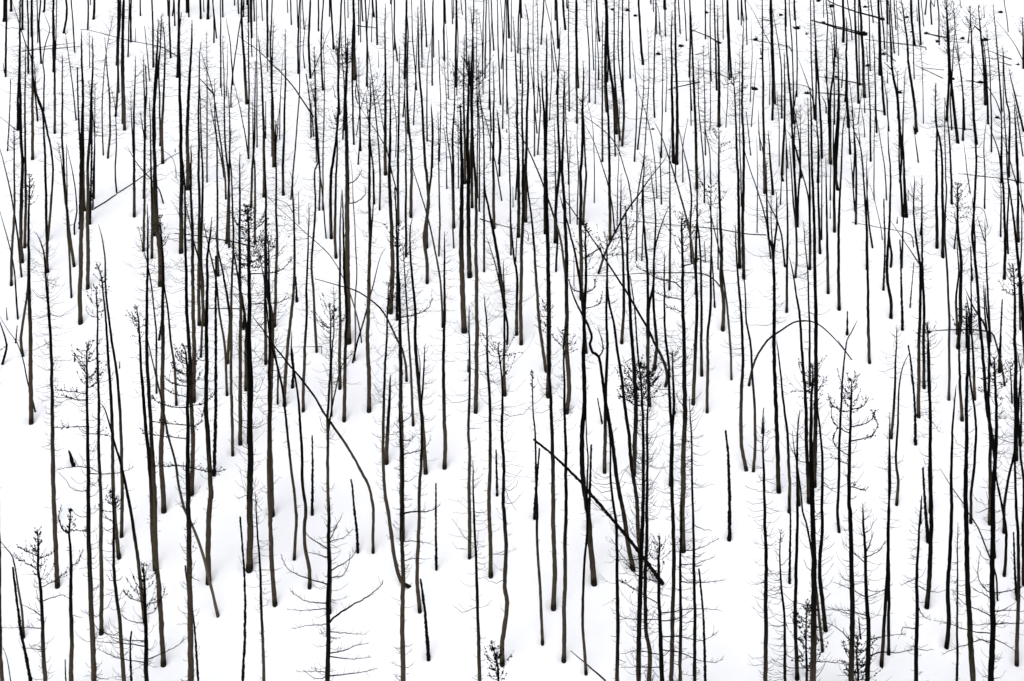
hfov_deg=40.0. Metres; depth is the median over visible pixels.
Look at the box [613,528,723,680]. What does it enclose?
burnt tree
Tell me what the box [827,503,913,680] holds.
burnt tree
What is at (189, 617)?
burnt tree
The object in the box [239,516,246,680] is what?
broken snag
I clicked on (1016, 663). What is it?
burnt tree
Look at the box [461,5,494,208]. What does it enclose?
burnt tree
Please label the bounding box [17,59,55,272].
burnt tree
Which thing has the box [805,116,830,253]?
burnt tree
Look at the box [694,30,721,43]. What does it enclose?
fallen log
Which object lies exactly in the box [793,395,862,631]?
burnt tree
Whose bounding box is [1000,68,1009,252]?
burnt pole
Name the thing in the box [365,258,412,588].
burnt tree
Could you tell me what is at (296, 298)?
broken snag
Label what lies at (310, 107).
broken snag
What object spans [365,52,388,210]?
burnt tree
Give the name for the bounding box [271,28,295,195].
burnt tree
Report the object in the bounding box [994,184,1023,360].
burnt tree
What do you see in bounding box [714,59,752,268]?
burnt tree
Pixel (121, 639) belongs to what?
burnt tree
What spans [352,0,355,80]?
burnt pole
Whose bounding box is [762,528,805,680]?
burnt tree
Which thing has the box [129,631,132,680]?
broken snag
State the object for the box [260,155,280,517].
burnt pole
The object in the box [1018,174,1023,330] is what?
burnt pole
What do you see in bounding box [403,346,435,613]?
burnt tree
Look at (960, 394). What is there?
burnt pole
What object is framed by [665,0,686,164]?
burnt tree
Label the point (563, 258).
burnt pole
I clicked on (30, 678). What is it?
broken snag
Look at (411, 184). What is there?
burnt tree
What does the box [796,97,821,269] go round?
burnt tree
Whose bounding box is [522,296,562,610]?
burnt tree
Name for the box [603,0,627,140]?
burnt tree
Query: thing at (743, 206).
burnt tree
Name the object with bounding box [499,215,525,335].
burnt tree
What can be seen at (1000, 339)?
broken snag
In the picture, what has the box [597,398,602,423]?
broken snag
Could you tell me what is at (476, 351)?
burnt tree
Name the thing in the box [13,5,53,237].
burnt pole
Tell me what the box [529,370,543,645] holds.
burnt tree
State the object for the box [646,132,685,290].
burnt tree
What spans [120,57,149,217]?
burnt tree
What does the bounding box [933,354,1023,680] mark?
burnt tree
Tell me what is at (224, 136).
burnt tree
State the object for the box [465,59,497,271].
burnt tree
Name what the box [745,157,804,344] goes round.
burnt tree
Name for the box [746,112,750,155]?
broken snag
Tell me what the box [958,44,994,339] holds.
burnt tree
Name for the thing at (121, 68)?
burnt pole
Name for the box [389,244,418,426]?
burnt tree
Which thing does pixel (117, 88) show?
burnt pole
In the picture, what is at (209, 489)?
burnt tree
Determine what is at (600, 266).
burnt pole
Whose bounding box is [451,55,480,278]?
burnt tree
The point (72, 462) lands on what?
broken snag
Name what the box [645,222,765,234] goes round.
fallen log
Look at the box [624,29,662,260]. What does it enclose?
burnt tree
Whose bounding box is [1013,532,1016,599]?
broken snag
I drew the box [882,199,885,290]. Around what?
broken snag
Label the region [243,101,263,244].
burnt tree
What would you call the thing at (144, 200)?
burnt tree
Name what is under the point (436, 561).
broken snag
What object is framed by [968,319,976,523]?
burnt pole
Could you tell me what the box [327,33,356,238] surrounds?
burnt tree
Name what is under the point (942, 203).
burnt tree
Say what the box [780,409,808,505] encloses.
burnt tree
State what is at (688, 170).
burnt pole
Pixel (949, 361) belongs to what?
burnt pole
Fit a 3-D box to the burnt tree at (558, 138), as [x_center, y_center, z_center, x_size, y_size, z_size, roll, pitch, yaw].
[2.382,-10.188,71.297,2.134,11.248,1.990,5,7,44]
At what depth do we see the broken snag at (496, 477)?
54.17 m
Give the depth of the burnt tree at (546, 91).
71.66 m
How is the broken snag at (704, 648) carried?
on the snow slope
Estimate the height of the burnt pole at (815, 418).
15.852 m
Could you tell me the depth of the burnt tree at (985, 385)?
50.49 m
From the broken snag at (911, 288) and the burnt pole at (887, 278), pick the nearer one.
the burnt pole at (887, 278)
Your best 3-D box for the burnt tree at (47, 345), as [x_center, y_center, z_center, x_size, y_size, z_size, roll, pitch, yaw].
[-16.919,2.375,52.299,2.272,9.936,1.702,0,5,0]
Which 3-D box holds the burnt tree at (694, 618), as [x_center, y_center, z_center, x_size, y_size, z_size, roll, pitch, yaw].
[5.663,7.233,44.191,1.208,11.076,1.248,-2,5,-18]
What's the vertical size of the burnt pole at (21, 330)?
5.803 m
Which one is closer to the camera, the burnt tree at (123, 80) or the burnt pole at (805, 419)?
the burnt pole at (805, 419)
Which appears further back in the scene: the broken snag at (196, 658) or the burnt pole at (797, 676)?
the burnt pole at (797, 676)
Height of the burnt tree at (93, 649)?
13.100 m
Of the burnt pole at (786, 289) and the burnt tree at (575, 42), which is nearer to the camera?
the burnt pole at (786, 289)
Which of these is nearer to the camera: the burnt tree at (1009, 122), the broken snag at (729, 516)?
the broken snag at (729, 516)
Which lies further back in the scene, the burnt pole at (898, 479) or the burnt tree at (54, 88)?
the burnt tree at (54, 88)
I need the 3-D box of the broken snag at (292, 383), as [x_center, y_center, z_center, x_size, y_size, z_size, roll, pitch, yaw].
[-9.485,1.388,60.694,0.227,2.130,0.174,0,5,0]
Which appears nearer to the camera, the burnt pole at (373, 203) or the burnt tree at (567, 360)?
the burnt tree at (567, 360)
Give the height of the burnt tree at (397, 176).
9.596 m
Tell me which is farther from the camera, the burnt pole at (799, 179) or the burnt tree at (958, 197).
the burnt pole at (799, 179)
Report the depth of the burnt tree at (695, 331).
59.29 m
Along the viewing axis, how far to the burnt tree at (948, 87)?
83.95 m
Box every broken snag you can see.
[7,79,10,150]
[12,567,32,680]
[68,450,75,466]
[76,67,80,229]
[89,93,92,224]
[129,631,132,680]
[144,26,149,80]
[145,65,147,136]
[158,322,160,340]
[184,565,198,680]
[212,256,217,476]
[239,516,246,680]
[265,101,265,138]
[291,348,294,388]
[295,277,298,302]
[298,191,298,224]
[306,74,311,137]
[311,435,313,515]
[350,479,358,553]
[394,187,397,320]
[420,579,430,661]
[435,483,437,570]
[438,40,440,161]
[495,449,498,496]
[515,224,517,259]
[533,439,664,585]
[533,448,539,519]
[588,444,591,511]
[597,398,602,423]
[630,276,639,364]
[698,569,706,680]
[712,257,715,307]
[725,430,731,541]
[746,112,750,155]
[761,408,763,433]
[788,495,791,583]
[846,311,848,335]
[858,617,861,639]
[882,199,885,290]
[899,240,903,330]
[907,345,916,445]
[909,264,913,307]
[922,467,928,543]
[970,246,972,280]
[999,299,1002,353]
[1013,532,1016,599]
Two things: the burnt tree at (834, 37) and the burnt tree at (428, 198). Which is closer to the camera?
the burnt tree at (428, 198)
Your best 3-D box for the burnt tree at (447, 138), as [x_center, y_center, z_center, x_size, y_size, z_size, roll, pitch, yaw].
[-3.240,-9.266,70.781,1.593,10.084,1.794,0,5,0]
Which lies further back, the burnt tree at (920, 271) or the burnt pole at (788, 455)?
the burnt tree at (920, 271)
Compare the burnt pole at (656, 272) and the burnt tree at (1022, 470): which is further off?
the burnt pole at (656, 272)
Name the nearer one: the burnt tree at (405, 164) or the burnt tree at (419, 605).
the burnt tree at (419, 605)
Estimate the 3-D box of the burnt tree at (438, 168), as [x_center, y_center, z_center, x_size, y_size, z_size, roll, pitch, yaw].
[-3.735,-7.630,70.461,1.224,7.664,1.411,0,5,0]
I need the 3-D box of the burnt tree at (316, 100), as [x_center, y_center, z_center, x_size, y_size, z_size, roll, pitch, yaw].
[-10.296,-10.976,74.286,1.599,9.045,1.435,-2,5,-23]
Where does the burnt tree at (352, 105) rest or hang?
on the snow slope
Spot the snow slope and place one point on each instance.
(732, 604)
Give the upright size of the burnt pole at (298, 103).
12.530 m
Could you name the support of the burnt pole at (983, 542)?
on the snow slope
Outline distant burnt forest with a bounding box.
[0,0,1023,680]
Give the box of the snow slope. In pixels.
[0,0,1023,680]
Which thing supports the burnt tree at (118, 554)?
on the snow slope
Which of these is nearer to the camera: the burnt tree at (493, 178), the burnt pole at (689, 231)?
the burnt pole at (689, 231)
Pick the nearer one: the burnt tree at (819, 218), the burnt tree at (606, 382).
the burnt tree at (606, 382)
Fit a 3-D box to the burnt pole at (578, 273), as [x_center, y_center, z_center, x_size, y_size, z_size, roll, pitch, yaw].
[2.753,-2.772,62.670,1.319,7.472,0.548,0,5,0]
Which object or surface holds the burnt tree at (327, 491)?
on the snow slope
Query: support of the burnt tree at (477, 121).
on the snow slope
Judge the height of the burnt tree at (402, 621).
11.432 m
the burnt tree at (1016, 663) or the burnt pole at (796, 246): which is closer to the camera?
the burnt tree at (1016, 663)
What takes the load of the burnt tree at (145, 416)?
on the snow slope
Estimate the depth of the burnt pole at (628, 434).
50.46 m
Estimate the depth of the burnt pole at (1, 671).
44.66 m
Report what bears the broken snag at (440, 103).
on the snow slope
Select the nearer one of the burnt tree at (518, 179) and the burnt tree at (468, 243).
the burnt tree at (468, 243)
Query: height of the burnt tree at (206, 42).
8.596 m
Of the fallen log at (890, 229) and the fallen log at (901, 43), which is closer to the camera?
the fallen log at (890, 229)
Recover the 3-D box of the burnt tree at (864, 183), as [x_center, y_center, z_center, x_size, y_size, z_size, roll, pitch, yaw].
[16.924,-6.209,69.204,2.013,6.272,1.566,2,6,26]
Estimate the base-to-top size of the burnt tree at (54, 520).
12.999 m
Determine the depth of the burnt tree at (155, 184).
67.47 m
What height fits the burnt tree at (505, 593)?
12.112 m
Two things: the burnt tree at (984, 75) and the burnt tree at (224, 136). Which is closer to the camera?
the burnt tree at (224, 136)
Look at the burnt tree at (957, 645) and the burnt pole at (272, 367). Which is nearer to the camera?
the burnt tree at (957, 645)
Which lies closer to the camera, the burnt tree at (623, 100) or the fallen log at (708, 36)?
the burnt tree at (623, 100)
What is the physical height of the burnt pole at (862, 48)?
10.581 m
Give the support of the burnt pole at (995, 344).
on the snow slope
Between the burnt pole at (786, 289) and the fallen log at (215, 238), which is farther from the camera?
the fallen log at (215, 238)
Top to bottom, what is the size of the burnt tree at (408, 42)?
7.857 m
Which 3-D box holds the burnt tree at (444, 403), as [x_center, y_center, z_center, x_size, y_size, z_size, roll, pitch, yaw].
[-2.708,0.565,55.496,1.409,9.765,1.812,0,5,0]
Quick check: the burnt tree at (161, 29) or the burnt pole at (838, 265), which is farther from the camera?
the burnt tree at (161, 29)
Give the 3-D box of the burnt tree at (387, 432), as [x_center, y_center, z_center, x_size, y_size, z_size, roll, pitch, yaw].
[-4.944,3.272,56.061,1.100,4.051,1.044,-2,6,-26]
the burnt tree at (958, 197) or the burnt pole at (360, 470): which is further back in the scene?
the burnt tree at (958, 197)
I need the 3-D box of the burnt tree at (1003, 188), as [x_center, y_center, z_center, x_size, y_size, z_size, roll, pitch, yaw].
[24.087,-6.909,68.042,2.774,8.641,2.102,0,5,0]
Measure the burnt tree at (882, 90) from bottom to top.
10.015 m
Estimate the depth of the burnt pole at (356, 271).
62.00 m
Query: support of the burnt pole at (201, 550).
on the snow slope
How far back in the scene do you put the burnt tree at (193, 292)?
59.30 m
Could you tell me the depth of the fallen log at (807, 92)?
87.62 m
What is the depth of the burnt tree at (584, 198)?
72.55 m
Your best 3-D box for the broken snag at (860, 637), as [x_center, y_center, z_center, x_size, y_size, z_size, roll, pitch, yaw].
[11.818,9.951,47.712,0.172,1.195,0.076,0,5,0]
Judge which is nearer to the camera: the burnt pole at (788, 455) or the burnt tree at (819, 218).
the burnt pole at (788, 455)
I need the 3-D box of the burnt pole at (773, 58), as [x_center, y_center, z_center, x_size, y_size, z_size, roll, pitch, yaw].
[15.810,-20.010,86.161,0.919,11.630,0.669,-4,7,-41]
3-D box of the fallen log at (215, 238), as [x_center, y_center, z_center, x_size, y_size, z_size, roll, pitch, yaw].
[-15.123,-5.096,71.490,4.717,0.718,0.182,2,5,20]
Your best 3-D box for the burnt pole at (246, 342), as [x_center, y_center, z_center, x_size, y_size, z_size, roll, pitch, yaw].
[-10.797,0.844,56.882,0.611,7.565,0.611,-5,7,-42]
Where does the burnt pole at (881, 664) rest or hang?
on the snow slope
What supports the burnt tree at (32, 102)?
on the snow slope
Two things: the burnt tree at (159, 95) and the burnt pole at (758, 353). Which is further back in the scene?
the burnt tree at (159, 95)
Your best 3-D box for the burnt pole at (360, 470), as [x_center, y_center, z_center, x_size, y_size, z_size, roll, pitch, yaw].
[-7.247,3.630,51.333,4.422,9.188,0.436,0,5,2]
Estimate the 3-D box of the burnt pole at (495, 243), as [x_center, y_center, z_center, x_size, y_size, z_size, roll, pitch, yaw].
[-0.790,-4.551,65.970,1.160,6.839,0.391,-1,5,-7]
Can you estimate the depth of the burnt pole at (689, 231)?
66.60 m
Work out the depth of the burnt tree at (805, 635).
44.60 m
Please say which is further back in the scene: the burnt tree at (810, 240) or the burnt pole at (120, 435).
the burnt tree at (810, 240)
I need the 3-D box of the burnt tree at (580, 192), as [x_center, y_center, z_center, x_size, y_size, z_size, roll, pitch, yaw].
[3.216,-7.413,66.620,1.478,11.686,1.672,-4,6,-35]
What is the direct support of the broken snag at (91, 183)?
on the snow slope
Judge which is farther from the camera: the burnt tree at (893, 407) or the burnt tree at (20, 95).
the burnt tree at (20, 95)
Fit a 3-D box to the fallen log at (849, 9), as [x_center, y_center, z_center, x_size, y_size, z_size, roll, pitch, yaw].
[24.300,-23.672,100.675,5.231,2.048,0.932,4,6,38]
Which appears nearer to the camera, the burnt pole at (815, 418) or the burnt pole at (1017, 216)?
the burnt pole at (815, 418)
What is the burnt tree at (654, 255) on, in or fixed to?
on the snow slope
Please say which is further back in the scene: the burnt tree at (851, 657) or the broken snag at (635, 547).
the broken snag at (635, 547)
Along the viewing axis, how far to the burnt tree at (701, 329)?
61.07 m
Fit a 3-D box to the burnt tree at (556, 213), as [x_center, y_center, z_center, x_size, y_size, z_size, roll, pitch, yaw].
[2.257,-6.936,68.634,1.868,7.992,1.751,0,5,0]
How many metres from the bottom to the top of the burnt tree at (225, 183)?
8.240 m
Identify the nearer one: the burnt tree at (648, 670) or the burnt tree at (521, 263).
the burnt tree at (648, 670)
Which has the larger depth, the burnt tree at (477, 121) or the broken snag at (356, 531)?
the burnt tree at (477, 121)
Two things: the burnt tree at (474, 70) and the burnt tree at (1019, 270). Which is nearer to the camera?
the burnt tree at (1019, 270)
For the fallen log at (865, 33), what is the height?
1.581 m
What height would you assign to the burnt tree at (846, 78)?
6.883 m
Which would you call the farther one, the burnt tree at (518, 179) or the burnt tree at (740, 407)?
the burnt tree at (518, 179)
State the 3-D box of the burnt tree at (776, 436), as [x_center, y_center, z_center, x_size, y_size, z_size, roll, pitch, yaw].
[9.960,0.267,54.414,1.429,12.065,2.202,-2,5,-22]
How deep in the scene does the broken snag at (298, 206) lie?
73.00 m
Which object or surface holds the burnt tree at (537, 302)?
on the snow slope
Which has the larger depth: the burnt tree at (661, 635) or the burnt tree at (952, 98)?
the burnt tree at (952, 98)
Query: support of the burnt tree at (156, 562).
on the snow slope
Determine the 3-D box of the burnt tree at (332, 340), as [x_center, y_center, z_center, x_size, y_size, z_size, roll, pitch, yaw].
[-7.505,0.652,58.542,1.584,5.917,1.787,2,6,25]
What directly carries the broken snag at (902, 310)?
on the snow slope
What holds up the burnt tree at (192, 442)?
on the snow slope
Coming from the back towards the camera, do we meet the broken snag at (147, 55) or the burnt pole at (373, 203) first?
the broken snag at (147, 55)
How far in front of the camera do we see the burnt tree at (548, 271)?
59.13 m
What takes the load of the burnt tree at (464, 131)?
on the snow slope
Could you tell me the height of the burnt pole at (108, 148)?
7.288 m
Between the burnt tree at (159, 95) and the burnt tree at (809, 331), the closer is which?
the burnt tree at (809, 331)
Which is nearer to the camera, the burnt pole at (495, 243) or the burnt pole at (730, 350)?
the burnt pole at (730, 350)
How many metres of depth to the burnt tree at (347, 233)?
63.05 m
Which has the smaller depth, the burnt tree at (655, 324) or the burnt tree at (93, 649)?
the burnt tree at (93, 649)
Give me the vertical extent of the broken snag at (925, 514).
3.216 m
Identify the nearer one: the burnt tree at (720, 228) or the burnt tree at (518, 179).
the burnt tree at (720, 228)
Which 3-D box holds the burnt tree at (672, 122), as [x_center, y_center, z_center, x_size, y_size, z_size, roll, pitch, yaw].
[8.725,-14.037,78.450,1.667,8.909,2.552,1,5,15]
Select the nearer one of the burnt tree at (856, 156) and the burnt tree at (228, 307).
the burnt tree at (228, 307)
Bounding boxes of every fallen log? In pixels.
[80,29,176,56]
[94,153,177,208]
[174,233,254,246]
[571,651,605,680]
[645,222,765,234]
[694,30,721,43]
[805,91,844,95]
[811,20,867,35]
[816,0,880,17]
[852,222,913,246]
[865,39,926,49]
[924,32,945,37]
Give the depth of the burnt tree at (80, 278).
64.69 m
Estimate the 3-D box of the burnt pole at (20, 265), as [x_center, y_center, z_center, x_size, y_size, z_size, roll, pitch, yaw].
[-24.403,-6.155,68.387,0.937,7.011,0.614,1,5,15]
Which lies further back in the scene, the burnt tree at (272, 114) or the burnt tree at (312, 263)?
the burnt tree at (272, 114)
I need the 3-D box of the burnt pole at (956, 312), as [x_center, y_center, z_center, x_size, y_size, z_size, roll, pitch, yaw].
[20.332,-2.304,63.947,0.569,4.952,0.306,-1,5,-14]
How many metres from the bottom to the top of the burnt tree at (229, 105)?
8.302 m
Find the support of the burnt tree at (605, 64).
on the snow slope
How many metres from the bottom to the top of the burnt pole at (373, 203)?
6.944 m
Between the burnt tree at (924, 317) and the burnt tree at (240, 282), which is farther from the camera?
the burnt tree at (924, 317)
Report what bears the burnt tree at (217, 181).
on the snow slope
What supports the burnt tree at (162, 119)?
on the snow slope
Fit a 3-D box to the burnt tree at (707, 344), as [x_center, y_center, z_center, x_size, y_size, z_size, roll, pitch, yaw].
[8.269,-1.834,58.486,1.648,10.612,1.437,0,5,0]
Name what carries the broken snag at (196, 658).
on the snow slope
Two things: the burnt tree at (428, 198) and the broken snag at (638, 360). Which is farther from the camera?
the burnt tree at (428, 198)
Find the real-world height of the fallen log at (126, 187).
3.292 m
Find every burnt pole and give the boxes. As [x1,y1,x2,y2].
[0,150,22,277]
[0,535,10,680]
[1,542,24,638]
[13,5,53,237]
[19,268,27,356]
[62,144,72,297]
[83,115,88,211]
[98,224,123,537]
[100,403,143,622]
[104,43,110,158]
[114,0,119,116]
[121,1,126,123]
[148,341,219,617]
[231,241,246,391]
[237,270,247,405]
[240,0,247,104]
[253,317,374,553]
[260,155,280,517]
[264,250,267,364]
[267,196,361,342]
[267,295,278,404]
[286,332,311,589]
[290,7,302,199]
[316,279,407,381]
[336,191,347,389]
[337,0,341,113]
[341,190,347,422]
[350,160,359,360]
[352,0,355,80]
[371,168,374,230]
[408,154,442,327]
[426,107,436,248]
[483,172,506,307]
[512,122,564,277]
[531,0,538,156]
[559,194,587,353]
[566,201,667,387]
[569,284,635,570]
[576,270,719,286]
[579,406,593,675]
[597,157,665,273]
[604,0,617,134]
[605,255,639,561]
[655,124,694,294]
[678,126,695,262]
[707,197,732,379]
[737,246,757,471]
[748,320,849,386]
[771,0,775,102]
[776,344,790,513]
[781,57,785,181]
[783,153,793,312]
[789,141,797,277]
[789,257,809,504]
[789,412,801,680]
[792,430,823,652]
[794,109,804,224]
[806,89,817,487]
[823,161,829,293]
[830,121,835,232]
[834,322,856,532]
[836,111,845,310]
[858,0,865,97]
[859,177,870,363]
[879,419,899,667]
[885,135,892,318]
[891,352,909,505]
[902,144,907,217]
[917,329,1005,385]
[939,98,953,400]
[941,470,997,600]
[944,388,960,649]
[953,240,959,334]
[957,323,963,421]
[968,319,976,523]
[982,289,994,525]
[987,434,1007,576]
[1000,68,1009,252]
[1002,358,1023,533]
[1014,105,1019,242]
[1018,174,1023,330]
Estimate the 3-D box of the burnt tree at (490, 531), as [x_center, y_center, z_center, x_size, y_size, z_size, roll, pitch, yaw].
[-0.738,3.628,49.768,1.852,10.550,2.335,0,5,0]
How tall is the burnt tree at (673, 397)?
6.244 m
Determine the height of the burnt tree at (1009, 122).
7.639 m
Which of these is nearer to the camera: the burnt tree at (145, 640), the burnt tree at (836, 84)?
the burnt tree at (145, 640)
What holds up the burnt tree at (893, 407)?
on the snow slope
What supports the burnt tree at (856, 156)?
on the snow slope
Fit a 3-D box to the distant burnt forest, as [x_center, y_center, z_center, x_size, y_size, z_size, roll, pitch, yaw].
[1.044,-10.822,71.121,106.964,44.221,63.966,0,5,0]
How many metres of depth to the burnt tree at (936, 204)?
70.50 m
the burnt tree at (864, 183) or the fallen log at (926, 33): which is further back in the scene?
the fallen log at (926, 33)
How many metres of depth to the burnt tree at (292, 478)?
50.46 m
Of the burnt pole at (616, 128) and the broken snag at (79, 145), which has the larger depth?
the burnt pole at (616, 128)
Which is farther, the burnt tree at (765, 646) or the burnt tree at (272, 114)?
the burnt tree at (272, 114)
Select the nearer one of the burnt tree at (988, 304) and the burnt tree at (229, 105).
the burnt tree at (988, 304)
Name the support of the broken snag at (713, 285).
on the snow slope
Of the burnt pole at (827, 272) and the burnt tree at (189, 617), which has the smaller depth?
the burnt tree at (189, 617)
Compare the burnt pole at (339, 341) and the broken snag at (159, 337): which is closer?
the burnt pole at (339, 341)
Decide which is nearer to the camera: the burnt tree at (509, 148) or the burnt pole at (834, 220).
the burnt tree at (509, 148)
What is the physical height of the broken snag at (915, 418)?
4.490 m
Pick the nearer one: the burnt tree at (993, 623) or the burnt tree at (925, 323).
the burnt tree at (993, 623)
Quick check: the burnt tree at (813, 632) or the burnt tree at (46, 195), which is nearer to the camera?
the burnt tree at (813, 632)
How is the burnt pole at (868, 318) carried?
on the snow slope
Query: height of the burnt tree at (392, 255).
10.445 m
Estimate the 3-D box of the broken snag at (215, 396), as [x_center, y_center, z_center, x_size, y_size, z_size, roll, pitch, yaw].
[-11.673,1.196,55.144,0.394,9.058,0.203,0,5,0]
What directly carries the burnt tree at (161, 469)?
on the snow slope
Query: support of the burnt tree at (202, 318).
on the snow slope
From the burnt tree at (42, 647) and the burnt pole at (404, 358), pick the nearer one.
the burnt tree at (42, 647)
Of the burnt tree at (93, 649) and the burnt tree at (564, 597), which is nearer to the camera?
the burnt tree at (93, 649)
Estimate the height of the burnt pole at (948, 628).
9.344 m
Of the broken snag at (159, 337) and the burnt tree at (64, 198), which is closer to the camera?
the broken snag at (159, 337)
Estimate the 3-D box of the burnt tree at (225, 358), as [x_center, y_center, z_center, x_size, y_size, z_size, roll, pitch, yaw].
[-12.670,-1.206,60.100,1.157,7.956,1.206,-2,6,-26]
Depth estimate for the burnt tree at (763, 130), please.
75.86 m
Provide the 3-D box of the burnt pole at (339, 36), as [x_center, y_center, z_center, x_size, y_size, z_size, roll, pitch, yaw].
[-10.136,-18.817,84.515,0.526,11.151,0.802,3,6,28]
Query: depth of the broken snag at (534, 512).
53.06 m
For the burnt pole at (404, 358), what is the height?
4.959 m
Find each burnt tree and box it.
[0,0,38,263]
[0,131,26,285]
[1,526,67,680]
[15,42,43,248]
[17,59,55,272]
[18,173,37,424]
[23,273,84,515]
[25,0,44,159]
[25,232,73,588]
[44,0,62,133]
[44,55,80,266]
[53,338,132,680]
[55,506,85,680]
[69,30,93,324]
[76,36,105,289]
[81,284,114,635]
[85,486,132,680]
[93,261,120,559]
[96,561,185,680]
[114,0,136,130]
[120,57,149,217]
[123,204,168,667]
[125,304,158,571]
[130,226,177,393]
[132,56,151,196]
[132,112,157,251]
[138,18,174,286]
[140,343,225,680]
[142,98,174,258]
[148,15,176,236]
[148,252,178,405]
[150,15,164,145]
[151,20,189,163]
[152,214,170,513]
[159,157,210,495]
[162,11,196,253]
[165,199,214,357]
[173,147,209,402]
[178,41,221,325]
[181,20,198,190]
[183,217,227,585]
[189,87,217,326]
[198,31,218,182]
[198,219,228,395]
[200,53,226,199]
[201,78,237,276]
[203,154,273,445]
[206,128,259,456]
[210,232,233,364]
[214,36,240,247]
[219,202,292,573]
[220,86,251,242]
[228,0,257,158]
[238,493,282,680]
[239,36,276,196]
[240,216,298,606]
[241,244,301,560]
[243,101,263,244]
[246,60,263,207]
[256,119,298,327]
[257,30,295,167]
[261,17,287,156]
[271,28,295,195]
[279,163,306,405]
[280,498,382,680]
[296,205,322,412]
[298,47,325,210]
[303,85,329,352]
[305,33,337,210]
[309,292,350,613]
[314,285,357,416]
[315,99,354,258]
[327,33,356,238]
[339,39,365,344]
[345,0,361,144]
[350,69,394,412]
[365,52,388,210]
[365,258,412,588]
[372,3,398,175]
[373,375,397,464]
[374,95,400,314]
[383,221,433,540]
[384,217,433,474]
[387,47,416,224]
[387,79,424,257]
[388,65,427,217]
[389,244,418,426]
[390,401,439,680]
[397,8,416,133]
[399,7,451,283]
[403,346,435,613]
[425,231,459,469]
[428,113,448,256]
[436,57,459,248]
[441,62,467,228]
[444,304,497,559]
[446,103,476,333]
[449,35,494,184]
[450,55,493,413]
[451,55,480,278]
[452,463,493,680]
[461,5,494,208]
[462,0,484,178]
[462,9,488,197]
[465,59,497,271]
[469,294,516,578]
[476,61,505,228]
[476,316,548,666]
[483,261,542,396]
[498,98,521,255]
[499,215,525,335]
[503,17,536,237]
[506,60,540,345]
[517,165,553,372]
[520,6,536,222]
[521,70,562,398]
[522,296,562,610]
[529,0,548,154]
[529,33,562,234]
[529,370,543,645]
[542,124,576,271]
[544,28,574,243]
[545,70,576,414]
[550,324,577,662]
[565,220,604,586]
[567,0,586,123]
[568,59,599,300]
[575,94,595,223]
[582,421,637,680]
[586,44,627,239]
[587,216,628,473]
[588,23,614,161]
[599,0,607,112]
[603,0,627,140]
[604,174,639,344]
[611,0,631,146]
[611,356,668,680]
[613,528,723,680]
[614,205,645,474]
[617,154,666,406]
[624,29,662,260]
[625,357,663,680]
[635,204,706,553]
[637,206,673,370]
[640,250,694,680]
[642,167,662,355]
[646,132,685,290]
[651,337,693,486]
[654,12,683,163]
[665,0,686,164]
[667,186,709,376]
[669,499,724,680]
[671,11,703,188]
[673,398,712,680]
[679,163,718,405]
[692,168,729,413]
[701,116,742,331]
[705,4,730,126]
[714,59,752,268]
[716,224,758,471]
[728,21,758,279]
[741,191,790,493]
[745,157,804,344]
[745,421,783,680]
[752,0,781,193]
[756,0,780,120]
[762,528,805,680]
[772,52,797,174]
[774,355,848,680]
[776,0,792,119]
[777,76,806,227]
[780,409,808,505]
[783,220,829,386]
[786,599,827,680]
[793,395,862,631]
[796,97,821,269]
[800,0,830,157]
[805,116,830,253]
[812,49,854,190]
[814,45,849,173]
[820,74,833,164]
[822,368,878,680]
[825,0,841,141]
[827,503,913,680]
[833,152,872,257]
[835,17,855,127]
[843,0,863,103]
[847,111,869,224]
[868,0,885,115]
[875,413,904,655]
[878,325,914,439]
[881,2,908,155]
[893,1,922,132]
[897,177,931,418]
[899,496,945,680]
[905,176,941,389]
[912,322,945,609]
[913,320,937,512]
[916,84,949,248]
[928,86,954,258]
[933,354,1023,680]
[934,0,961,143]
[938,5,953,120]
[940,98,960,204]
[946,523,978,680]
[947,174,977,349]
[950,302,980,680]
[954,195,1001,558]
[956,309,977,400]
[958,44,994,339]
[962,4,993,105]
[962,5,977,144]
[969,224,993,341]
[983,108,1023,279]
[991,46,1013,177]
[991,393,1023,666]
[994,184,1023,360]
[997,263,1023,461]
[1010,352,1023,585]
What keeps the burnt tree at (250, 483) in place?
on the snow slope
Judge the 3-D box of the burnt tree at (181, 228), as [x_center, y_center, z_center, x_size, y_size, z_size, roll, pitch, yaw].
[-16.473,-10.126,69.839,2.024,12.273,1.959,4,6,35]
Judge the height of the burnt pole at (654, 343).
8.424 m
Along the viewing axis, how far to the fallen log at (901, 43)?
94.85 m
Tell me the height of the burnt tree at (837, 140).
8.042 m
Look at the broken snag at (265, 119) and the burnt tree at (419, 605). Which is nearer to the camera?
the burnt tree at (419, 605)
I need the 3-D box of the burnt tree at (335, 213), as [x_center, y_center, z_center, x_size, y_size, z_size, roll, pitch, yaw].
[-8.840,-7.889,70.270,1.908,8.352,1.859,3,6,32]
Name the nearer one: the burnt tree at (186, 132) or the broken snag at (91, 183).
the broken snag at (91, 183)
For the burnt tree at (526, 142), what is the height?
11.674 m
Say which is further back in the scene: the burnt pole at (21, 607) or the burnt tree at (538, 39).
the burnt tree at (538, 39)
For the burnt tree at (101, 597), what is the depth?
47.59 m
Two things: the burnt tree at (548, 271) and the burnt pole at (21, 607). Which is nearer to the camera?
the burnt pole at (21, 607)
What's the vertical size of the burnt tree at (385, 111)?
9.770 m
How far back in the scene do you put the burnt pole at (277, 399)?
59.60 m
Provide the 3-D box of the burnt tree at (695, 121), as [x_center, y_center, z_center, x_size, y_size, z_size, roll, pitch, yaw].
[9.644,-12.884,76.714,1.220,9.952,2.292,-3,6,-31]
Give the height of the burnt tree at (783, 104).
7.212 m
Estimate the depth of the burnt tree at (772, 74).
83.92 m
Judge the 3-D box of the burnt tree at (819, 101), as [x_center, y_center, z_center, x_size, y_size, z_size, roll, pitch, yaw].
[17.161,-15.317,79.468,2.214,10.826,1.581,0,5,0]

